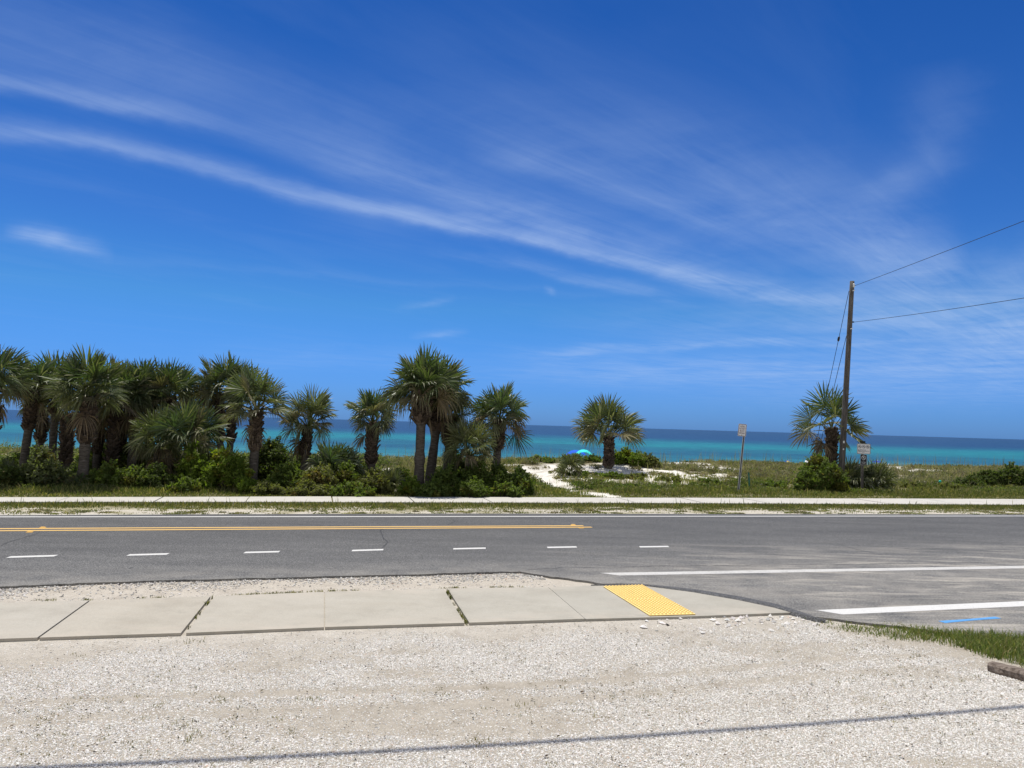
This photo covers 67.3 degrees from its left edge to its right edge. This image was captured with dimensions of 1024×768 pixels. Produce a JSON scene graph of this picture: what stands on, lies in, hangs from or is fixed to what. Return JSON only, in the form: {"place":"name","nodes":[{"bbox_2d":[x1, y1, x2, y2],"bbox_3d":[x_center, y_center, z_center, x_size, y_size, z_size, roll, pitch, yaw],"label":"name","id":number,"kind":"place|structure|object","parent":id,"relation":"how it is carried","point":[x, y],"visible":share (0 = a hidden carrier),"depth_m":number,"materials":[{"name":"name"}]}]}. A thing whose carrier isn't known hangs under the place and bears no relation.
{"place":"outdoors","nodes":[
{"label":"outdoors","id":0,"kind":"place"},
{"bbox_2d":[0,573,555,601],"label":"shoulder gravel","id":1,"kind":"structure","parent":0,"point":[10,590],"depth_m":11.15,"materials":[{"name":"beige gravel"}]},
{"bbox_2d":[0,586,789,641],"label":"sidewalk","id":2,"kind":"structure","parent":0,"point":[133,618],"depth_m":9.56,"materials":[{"name":"concrete"}]},
{"bbox_2d":[603,584,665,599],"bbox_3d":[1.766,3.004,11.128,0.644,0.026,0.898,2,-3,-13],"label":"tactile panel","id":3,"kind":"object","parent":2,"relation":"on","point":[626,592],"visible":1,"depth_m":11.08,"materials":[{"name":"yellow plastic"}]},
{"bbox_2d":[625,598,695,615],"bbox_3d":[1.960,2.964,10.262,0.637,0.026,0.881,2,-3,-13],"label":"tactile panel","id":4,"kind":"object","parent":2,"relation":"on","point":[658,607],"visible":1,"depth_m":10.18,"materials":[{"name":"yellow plastic"}]},
{"bbox_2d":[0,453,1023,767],"bbox_3d":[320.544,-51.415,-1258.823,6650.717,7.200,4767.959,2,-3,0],"label":"ground","id":5,"kind":"structure","parent":0,"point":[66,651],"depth_m":7.14,"materials":[{"name":"beige gravel"}]},
{"bbox_2d":[0,457,19,469],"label":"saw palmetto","id":6,"kind":"object","parent":5,"relation":"on","point":[6,462],"visible":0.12,"depth_m":24.44,"materials":[{"name":"green plant"}]},
{"bbox_2d":[0,465,27,487],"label":"shrub","id":7,"kind":"object","parent":5,"relation":"on","point":[11,476],"visible":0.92,"depth_m":23.35,"materials":[{"name":"green plant"}]},
{"bbox_2d":[0,450,29,464],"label":"shrub","id":8,"kind":"object","parent":5,"relation":"on","point":[16,458],"visible":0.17,"depth_m":27.10,"materials":[{"name":"green plant"}]},
{"bbox_2d":[0,345,38,429],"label":"sabal palm","id":9,"kind":"object","parent":5,"relation":"on","point":[17,388],"visible":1,"depth_m":23.80,"materials":[{"name":"green plant"}]},
{"bbox_2d":[15,401,50,448],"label":"sabal palm","id":10,"kind":"object","parent":5,"relation":"on","point":[40,436],"visible":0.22,"depth_m":28.35,"materials":[{"name":"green plant"}]},
{"bbox_2d":[6,355,60,465],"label":"sabal palm","id":11,"kind":"object","parent":5,"relation":"on","point":[30,413],"visible":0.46,"depth_m":25.40,"materials":[{"name":"green plant"}]},
{"bbox_2d":[15,441,75,486],"bbox_3d":[-14.771,2.531,24.305,2.057,1.543,1.767,2,-3,0],"label":"shrub","id":12,"kind":"object","parent":5,"relation":"on","point":[42,464],"visible":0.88,"depth_m":23.77,"materials":[{"name":"green plant"}]},
{"bbox_2d":[23,349,88,455],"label":"sabal palm","id":13,"kind":"object","parent":5,"relation":"on","point":[53,438],"visible":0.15,"depth_m":26.47,"materials":[{"name":"green plant"}]},
{"bbox_2d":[48,395,79,471],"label":"sabal palm","id":14,"kind":"object","parent":5,"relation":"on","point":[66,447],"visible":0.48,"depth_m":25.55,"materials":[{"name":"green plant"}]},
{"bbox_2d":[40,343,128,483],"bbox_3d":[-13.559,1.052,24.366,2.619,4.726,2.609,3,-3,-28],"label":"sabal palm","id":15,"kind":"object","parent":5,"relation":"on","point":[85,397],"visible":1,"depth_m":24.15,"materials":[{"name":"green plant"}]},
{"bbox_2d":[73,444,119,467],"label":"shrub","id":16,"kind":"object","parent":5,"relation":"on","point":[91,456],"visible":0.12,"depth_m":28.80,"materials":[{"name":"green plant"}]},
{"bbox_2d":[84,458,118,484],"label":"shrub","id":17,"kind":"object","parent":5,"relation":"on","point":[107,471],"visible":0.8,"depth_m":24.22,"materials":[{"name":"green plant"}]},
{"bbox_2d":[91,404,125,469],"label":"sabal palm","id":18,"kind":"object","parent":5,"relation":"on","point":[97,446],"visible":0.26,"depth_m":28.38,"materials":[{"name":"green plant"}]},
{"bbox_2d":[73,354,157,462],"bbox_3d":[-14.003,1.131,27.252,2.816,4.474,2.699,2,-3,0],"label":"sabal palm","id":19,"kind":"object","parent":5,"relation":"on","point":[112,450],"visible":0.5,"depth_m":27.15,"materials":[{"name":"green plant"}]},
{"bbox_2d":[102,406,128,451],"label":"sabal palm","id":20,"kind":"object","parent":5,"relation":"on","point":[123,443],"visible":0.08,"depth_m":29.19,"materials":[{"name":"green plant"}]},
{"bbox_2d":[107,463,148,487],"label":"shrub","id":21,"kind":"object","parent":5,"relation":"on","point":[133,476],"visible":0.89,"depth_m":24.01,"materials":[{"name":"green plant"}]},
{"bbox_2d":[116,443,148,467],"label":"shrub","id":22,"kind":"object","parent":5,"relation":"on","point":[123,457],"visible":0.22,"depth_m":28.76,"materials":[{"name":"green plant"}]},
{"bbox_2d":[99,357,174,468],"bbox_3d":[-13.525,1.173,27.666,2.668,4.429,2.558,2,-3,0],"label":"sabal palm","id":23,"kind":"object","parent":5,"relation":"on","point":[144,377],"visible":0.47,"depth_m":27.45,"materials":[{"name":"green plant"}]},
{"bbox_2d":[0,477,283,491],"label":"hedge fringe","id":24,"kind":"object","parent":5,"relation":"on","point":[42,485],"visible":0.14,"depth_m":23.74,"materials":[{"name":"green plant"}]},
{"bbox_2d":[123,402,189,473],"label":"sabal palm","id":25,"kind":"object","parent":5,"relation":"on","point":[141,427],"visible":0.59,"depth_m":25.75,"materials":[{"name":"green plant"}]},
{"bbox_2d":[140,461,175,486],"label":"shrub","id":26,"kind":"object","parent":5,"relation":"on","point":[156,473],"visible":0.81,"depth_m":24.34,"materials":[{"name":"green plant"}]},
{"bbox_2d":[140,451,182,472],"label":"shrub","id":27,"kind":"object","parent":5,"relation":"on","point":[144,460],"visible":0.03,"depth_m":28.48,"materials":[{"name":"green plant"}]},
{"bbox_2d":[137,355,204,473],"bbox_3d":[-12.716,1.194,28.309,2.564,4.527,2.670,2,-3,0],"label":"sabal palm","id":28,"kind":"object","parent":5,"relation":"on","point":[181,380],"visible":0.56,"depth_m":28.13,"materials":[{"name":"green plant"}]},
{"bbox_2d":[165,476,201,493],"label":"shrub","id":29,"kind":"object","parent":5,"relation":"on","point":[184,483],"visible":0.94,"depth_m":23.70,"materials":[{"name":"green plant"}]},
{"bbox_2d":[170,439,209,481],"bbox_3d":[-10.363,2.626,25.069,1.352,1.699,1.378,2,-3,0],"label":"shrub","id":30,"kind":"object","parent":5,"relation":"on","point":[190,466],"visible":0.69,"depth_m":24.74,"materials":[{"name":"green plant"}]},
{"bbox_2d":[147,395,233,473],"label":"sabal palm","id":31,"kind":"object","parent":5,"relation":"on","point":[187,419],"visible":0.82,"depth_m":25.62,"materials":[{"name":"green plant"}]},
{"bbox_2d":[0,442,399,481],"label":"grove undergrowth","id":32,"kind":"object","parent":5,"relation":"on","point":[75,468],"visible":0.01,"depth_m":34.81,"materials":[{"name":"green plant"}]},
{"bbox_2d":[189,353,248,446],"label":"sabal palm","id":33,"kind":"object","parent":5,"relation":"on","point":[214,395],"visible":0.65,"depth_m":28.63,"materials":[{"name":"green plant"}]},
{"bbox_2d":[198,445,254,490],"bbox_3d":[-9.229,2.737,24.740,1.733,1.556,1.392,2,-3,0],"label":"shrub","id":34,"kind":"object","parent":5,"relation":"on","point":[224,466],"visible":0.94,"depth_m":24.48,"materials":[{"name":"green plant"}]},
{"bbox_2d":[201,349,267,451],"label":"sabal palm","id":35,"kind":"object","parent":5,"relation":"on","point":[232,430],"visible":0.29,"depth_m":28.99,"materials":[{"name":"green plant"}]},
{"bbox_2d":[234,468,258,493],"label":"shrub","id":36,"kind":"object","parent":5,"relation":"on","point":[244,483],"visible":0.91,"depth_m":24.17,"materials":[{"name":"green plant"}]},
{"bbox_2d":[218,359,294,480],"bbox_3d":[-8.403,1.410,25.467,2.447,4.435,2.419,2,-3,0],"label":"sabal palm","id":37,"kind":"object","parent":5,"relation":"on","point":[259,387],"visible":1,"depth_m":25.34,"materials":[{"name":"green plant"}]},
{"bbox_2d":[249,480,289,495],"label":"shrub","id":38,"kind":"object","parent":5,"relation":"on","point":[263,487],"visible":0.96,"depth_m":23.78,"materials":[{"name":"green plant"}]},
{"bbox_2d":[247,436,294,478],"bbox_3d":[-8.730,2.682,27.856,2.171,1.753,1.660,2,-3,0],"label":"shrub","id":39,"kind":"object","parent":5,"relation":"on","point":[272,452],"visible":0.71,"depth_m":27.51,"materials":[{"name":"green plant"}]},
{"bbox_2d":[260,459,304,490],"bbox_3d":[-7.378,3.033,25.435,1.705,1.134,1.689,3,-3,-28],"label":"shrub","id":40,"kind":"object","parent":5,"relation":"on","point":[284,475],"visible":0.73,"depth_m":25.13,"materials":[{"name":"green plant"}]},
{"bbox_2d":[278,383,338,469],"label":"sabal palm","id":41,"kind":"object","parent":5,"relation":"on","point":[307,405],"visible":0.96,"depth_m":27.19,"materials":[{"name":"green plant"}]},
{"bbox_2d":[287,479,332,495],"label":"shrub","id":42,"kind":"object","parent":5,"relation":"on","point":[306,487],"visible":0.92,"depth_m":23.85,"materials":[{"name":"green plant"}]},
{"bbox_2d":[293,461,339,489],"bbox_3d":[-6.391,3.069,25.074,1.654,1.114,1.373,2,-3,0],"label":"shrub","id":43,"kind":"object","parent":5,"relation":"on","point":[322,474],"visible":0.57,"depth_m":24.79,"materials":[{"name":"green plant"}]},
{"bbox_2d":[300,439,358,476],"bbox_3d":[-6.245,2.875,26.019,2.024,2.122,2.166,2,-3,0],"label":"saw palmetto","id":44,"kind":"object","parent":5,"relation":"on","point":[325,454],"visible":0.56,"depth_m":25.88,"materials":[{"name":"green plant"}]},
{"bbox_2d":[318,441,365,474],"bbox_3d":[-5.818,2.821,26.501,1.892,1.746,1.896,2,-3,0],"label":"saw palmetto","id":45,"kind":"object","parent":5,"relation":"on","point":[358,468],"visible":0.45,"depth_m":26.32,"materials":[{"name":"green plant"}]},
{"bbox_2d":[329,460,361,484],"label":"shrub","id":46,"kind":"object","parent":5,"relation":"on","point":[345,469],"visible":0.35,"depth_m":25.39,"materials":[{"name":"green plant"}]},
{"bbox_2d":[329,480,375,496],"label":"shrub","id":47,"kind":"object","parent":5,"relation":"on","point":[356,489],"visible":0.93,"depth_m":24.02,"materials":[{"name":"green plant"}]},
{"bbox_2d":[344,387,398,472],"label":"sabal palm","id":48,"kind":"object","parent":5,"relation":"on","point":[374,429],"visible":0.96,"depth_m":26.75,"materials":[{"name":"green plant"}]},
{"bbox_2d":[353,466,396,494],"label":"shrub","id":49,"kind":"object","parent":5,"relation":"on","point":[378,481],"visible":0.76,"depth_m":25.10,"materials":[{"name":"green plant"}]},
{"bbox_2d":[381,467,404,492],"bbox_3d":[-4.017,3.372,25.791,1.195,1.182,1.268,0,-3,25],"label":"saw palmetto","id":50,"kind":"object","parent":5,"relation":"on","point":[392,475],"visible":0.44,"depth_m":25.74,"materials":[{"name":"green plant"}]},
{"bbox_2d":[388,465,412,485],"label":"shrub","id":51,"kind":"object","parent":5,"relation":"on","point":[405,471],"visible":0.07,"depth_m":26.51,"materials":[{"name":"green plant"}]},
{"bbox_2d":[396,475,421,496],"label":"shrub","id":52,"kind":"object","parent":5,"relation":"on","point":[410,483],"visible":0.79,"depth_m":24.89,"materials":[{"name":"green plant"}]},
{"bbox_2d":[375,342,464,486],"bbox_3d":[-2.948,1.193,26.148,3.080,5.302,2.939,-1,-4,45],"label":"sabal palm","id":53,"kind":"object","parent":5,"relation":"on","point":[420,372],"visible":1,"depth_m":25.82,"materials":[{"name":"green plant"}]},
{"bbox_2d":[412,477,452,496],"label":"shrub","id":54,"kind":"object","parent":5,"relation":"on","point":[434,488],"visible":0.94,"depth_m":24.48,"materials":[{"name":"green plant"}]},
{"bbox_2d":[402,351,476,483],"bbox_3d":[-2.604,1.373,27.169,2.749,5.047,2.722,2,-3,0],"label":"sabal palm","id":55,"kind":"object","parent":5,"relation":"on","point":[438,426],"visible":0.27,"depth_m":26.98,"materials":[{"name":"green plant"}]},
{"bbox_2d":[427,463,465,492],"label":"shrub","id":56,"kind":"object","parent":5,"relation":"on","point":[448,475],"visible":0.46,"depth_m":25.45,"materials":[{"name":"green plant"}]},
{"bbox_2d":[438,453,471,477],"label":"shrub","id":57,"kind":"object","parent":5,"relation":"on","point":[460,467],"visible":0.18,"depth_m":28.68,"materials":[{"name":"green plant"}]},
{"bbox_2d":[439,398,471,468],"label":"sabal palm","id":58,"kind":"object","parent":5,"relation":"on","point":[456,418],"visible":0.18,"depth_m":27.89,"materials":[{"name":"green plant"}]},
{"bbox_2d":[439,416,497,470],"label":"sabal palm","id":59,"kind":"object","parent":5,"relation":"on","point":[464,434],"visible":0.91,"depth_m":26.19,"materials":[{"name":"green plant"}]},
{"bbox_2d":[452,475,491,496],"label":"shrub","id":60,"kind":"object","parent":5,"relation":"on","point":[470,488],"visible":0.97,"depth_m":24.65,"materials":[{"name":"green plant"}]},
{"bbox_2d":[459,458,504,488],"bbox_3d":[-1.040,3.168,26.095,1.668,1.344,1.349,2,-3,0],"label":"shrub","id":61,"kind":"object","parent":5,"relation":"on","point":[480,471],"visible":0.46,"depth_m":25.85,"materials":[{"name":"green plant"}]},
{"bbox_2d":[463,380,533,465],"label":"sabal palm","id":62,"kind":"object","parent":5,"relation":"on","point":[490,406],"visible":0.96,"depth_m":27.53,"materials":[{"name":"green plant"}]},
{"bbox_2d":[489,460,518,484],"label":"shrub","id":63,"kind":"object","parent":5,"relation":"on","point":[500,469],"visible":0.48,"depth_m":26.26,"materials":[{"name":"green plant"}]},
{"bbox_2d":[489,481,523,496],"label":"shrub","id":64,"kind":"object","parent":5,"relation":"on","point":[505,489],"visible":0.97,"depth_m":25.12,"materials":[{"name":"green plant"}]},
{"bbox_2d":[0,433,1023,487],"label":"dune grass","id":65,"kind":"structure","parent":5,"relation":"on","point":[749,465],"depth_m":39.38,"materials":[{"name":"green plant"}]},
{"bbox_2d":[3,502,1023,514],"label":"verge clumps","id":66,"kind":"object","parent":5,"relation":"on","point":[997,511],"visible":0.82,"depth_m":21.44,"materials":[{"name":"green plant"}]},
{"bbox_2d":[3,585,1023,767],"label":"weeds","id":67,"kind":"object","parent":5,"relation":"on","point":[458,609],"visible":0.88,"depth_m":6.68,"materials":[{"name":"green plant"}]},
{"bbox_2d":[507,471,536,495],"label":"shrub","id":68,"kind":"object","parent":5,"relation":"on","point":[527,487],"visible":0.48,"depth_m":26.23,"materials":[{"name":"green plant"}]},
{"bbox_2d":[510,464,534,484],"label":"shrub","id":69,"kind":"object","parent":5,"relation":"on","point":[519,468],"visible":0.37,"depth_m":29.22,"materials":[{"name":"green plant"}]},
{"bbox_2d":[526,454,555,462],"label":"shrub","id":70,"kind":"object","parent":5,"relation":"on","point":[549,460],"visible":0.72,"depth_m":37.76,"materials":[{"name":"green plant"}]},
{"bbox_2d":[554,453,585,477],"bbox_3d":[2.516,3.597,32.859,1.409,1.454,1.744,0,-3,26],"label":"saw palmetto","id":71,"kind":"object","parent":5,"relation":"on","point":[566,462],"visible":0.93,"depth_m":32.68,"materials":[{"name":"green plant"}]},
{"bbox_2d":[579,453,601,462],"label":"shrub","id":72,"kind":"object","parent":5,"relation":"on","point":[593,458],"visible":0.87,"depth_m":36.95,"materials":[{"name":"green plant"}]},
{"bbox_2d":[570,392,646,468],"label":"sabal palm","id":73,"kind":"object","parent":5,"relation":"on","point":[591,423],"visible":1,"depth_m":34.94,"materials":[{"name":"green plant"}]},
{"bbox_2d":[598,470,628,478],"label":"shrub","id":74,"kind":"object","parent":5,"relation":"on","point":[609,474],"visible":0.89,"depth_m":32.48,"materials":[{"name":"green plant"}]},
{"bbox_2d":[614,446,647,465],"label":"shrub","id":75,"kind":"object","parent":5,"relation":"on","point":[625,455],"visible":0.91,"depth_m":36.57,"materials":[{"name":"green plant"}]},
{"bbox_2d":[624,472,647,479],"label":"shrub","id":76,"kind":"object","parent":5,"relation":"on","point":[641,475],"visible":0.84,"depth_m":32.55,"materials":[{"name":"green plant"}]},
{"bbox_2d":[491,460,781,482],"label":"mound litter","id":77,"kind":"object","parent":5,"relation":"on","point":[597,466],"visible":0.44,"depth_m":35.23,"materials":[{"name":"beige plant"}]},
{"bbox_2d":[638,452,662,467],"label":"shrub","id":78,"kind":"object","parent":5,"relation":"on","point":[652,460],"visible":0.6,"depth_m":36.71,"materials":[{"name":"green plant"}]},
{"bbox_2d":[654,475,681,482],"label":"shrub","id":79,"kind":"object","parent":5,"relation":"on","point":[675,477],"visible":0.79,"depth_m":32.20,"materials":[{"name":"green plant"}]},
{"bbox_2d":[591,584,825,622],"bbox_3d":[2.790,3.056,10.994,3.312,0.061,0.803,0,-4,32],"label":"kerb lip","id":80,"kind":"object","parent":5,"relation":"on","point":[796,613],"visible":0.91,"depth_m":10.87,"materials":[{"name":"grey concrete"}]},
{"bbox_2d":[639,614,828,635],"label":"loose stones","id":81,"kind":"object","parent":5,"relation":"on","point":[728,624],"visible":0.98,"depth_m":9.67,"materials":[{"name":"white stone"}]},
{"bbox_2d":[737,424,746,491],"bbox_3d":[8.889,2.977,29.775,0.349,2.876,0.082,2,-3,0],"label":"street sign","id":82,"kind":"object","parent":5,"relation":"on","point":[742,428],"visible":0.99,"depth_m":29.80,"materials":[{"name":"metal"}]},
{"bbox_2d":[761,479,787,487],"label":"shrub","id":83,"kind":"object","parent":5,"relation":"on","point":[773,483],"visible":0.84,"depth_m":31.84,"materials":[{"name":"green plant"}]},
{"bbox_2d":[793,469,828,491],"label":"shrub","id":84,"kind":"object","parent":5,"relation":"on","point":[805,479],"visible":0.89,"depth_m":30.77,"materials":[{"name":"green plant"}]},
{"bbox_2d":[793,451,850,492],"bbox_3d":[12.675,3.611,31.430,2.206,1.703,1.732,2,-3,0],"label":"shrub","id":85,"kind":"object","parent":5,"relation":"on","point":[827,472],"visible":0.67,"depth_m":31.01,"materials":[{"name":"green plant"}]},
{"bbox_2d":[787,380,873,464],"bbox_3d":[14.364,2.210,34.512,3.678,4.755,4.277,2,-3,0],"label":"sabal palm","id":86,"kind":"object","parent":5,"relation":"on","point":[831,432],"visible":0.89,"depth_m":34.29,"materials":[{"name":"green plant"}]},
{"bbox_2d":[838,281,854,472],"bbox_3d":[14.428,0.113,33.240,0.695,9.222,0.281,1,-3,6],"label":"utility pole","id":87,"kind":"object","parent":5,"relation":"on","point":[843,432],"visible":0.95,"depth_m":33.19,"materials":[{"name":"brown wood"}]},
{"bbox_2d":[836,455,878,488],"bbox_3d":[14.585,4.069,33.048,2.166,2.068,2.012,-1,-4,45],"label":"saw palmetto","id":88,"kind":"object","parent":5,"relation":"on","point":[853,469],"visible":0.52,"depth_m":32.74,"materials":[{"name":"green plant"}]},
{"bbox_2d":[857,441,870,488],"bbox_3d":[14.583,3.519,31.925,0.531,2.294,0.195,1,-3,9],"label":"rules sign","id":89,"kind":"object","parent":5,"relation":"on","point":[862,448],"visible":1,"depth_m":31.90,"materials":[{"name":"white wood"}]},
{"bbox_2d":[856,459,901,487],"bbox_3d":[15.779,4.114,33.554,1.924,1.828,2.177,3,-3,-29],"label":"saw palmetto","id":90,"kind":"object","parent":5,"relation":"on","point":[878,473],"visible":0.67,"depth_m":33.17,"materials":[{"name":"green plant"}]},
{"bbox_2d":[805,618,1023,667],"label":"corner grass","id":91,"kind":"structure","parent":5,"relation":"on","point":[988,644],"depth_m":9.09,"materials":[{"name":"green plant"}]},
{"bbox_2d":[932,481,959,488],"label":"shrub","id":92,"kind":"object","parent":5,"relation":"on","point":[944,485],"visible":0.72,"depth_m":34.08,"materials":[{"name":"green plant"}]},
{"bbox_2d":[953,474,986,486],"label":"shrub","id":93,"kind":"object","parent":5,"relation":"on","point":[972,479],"visible":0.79,"depth_m":35.51,"materials":[{"name":"green plant"}]},
{"bbox_2d":[973,468,1011,485],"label":"shrub","id":94,"kind":"object","parent":5,"relation":"on","point":[991,478],"visible":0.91,"depth_m":35.84,"materials":[{"name":"green plant"}]},
{"bbox_2d":[987,661,1023,680],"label":"landscape timber","id":95,"kind":"object","parent":5,"relation":"on","point":[1010,671],"visible":1,"depth_m":7.83,"materials":[{"name":"brown wood"}]},
{"bbox_2d":[998,461,1023,486],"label":"shrub","id":96,"kind":"object","parent":5,"relation":"on","point":[1016,474],"visible":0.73,"depth_m":35.96,"materials":[{"name":"green plant"}]},
{"bbox_2d":[0,513,1023,640],"bbox_3d":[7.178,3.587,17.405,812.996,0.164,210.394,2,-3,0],"label":"road","id":97,"kind":"structure","parent":0,"point":[952,571],"depth_m":14.23,"materials":[{"name":"grey asphalt"}]},
{"bbox_2d":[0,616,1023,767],"bbox_3d":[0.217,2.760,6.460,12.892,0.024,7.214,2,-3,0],"label":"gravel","id":98,"kind":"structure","parent":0,"point":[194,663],"depth_m":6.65,"materials":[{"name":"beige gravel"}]},
{"bbox_2d":[0,410,1023,466],"bbox_3d":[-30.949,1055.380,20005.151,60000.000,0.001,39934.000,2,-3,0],"label":"sea","id":99,"kind":"structure","parent":0,"point":[692,445],"depth_m":268.24,"materials":[{"name":"liquid"}]},
{"bbox_2d":[0,467,1023,498],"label":"roadside grass","id":100,"kind":"structure","parent":0,"point":[916,492],"depth_m":28.60,"materials":[{"name":"green plant"}]},
{"bbox_2d":[0,495,1023,514],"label":"verge grass","id":101,"kind":"structure","parent":0,"point":[349,505],"depth_m":22.26,"materials":[{"name":"green plant"}]},
{"bbox_2d":[0,496,1023,505],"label":"sidewalk","id":102,"kind":"structure","parent":0,"point":[485,500],"depth_m":24.15,"materials":[{"name":"concrete"}]},
{"bbox_2d":[0,0,1023,439],"label":"sky","id":103,"kind":"structure","parent":0,"point":[672,208],"materials":[{"name":"blue"}]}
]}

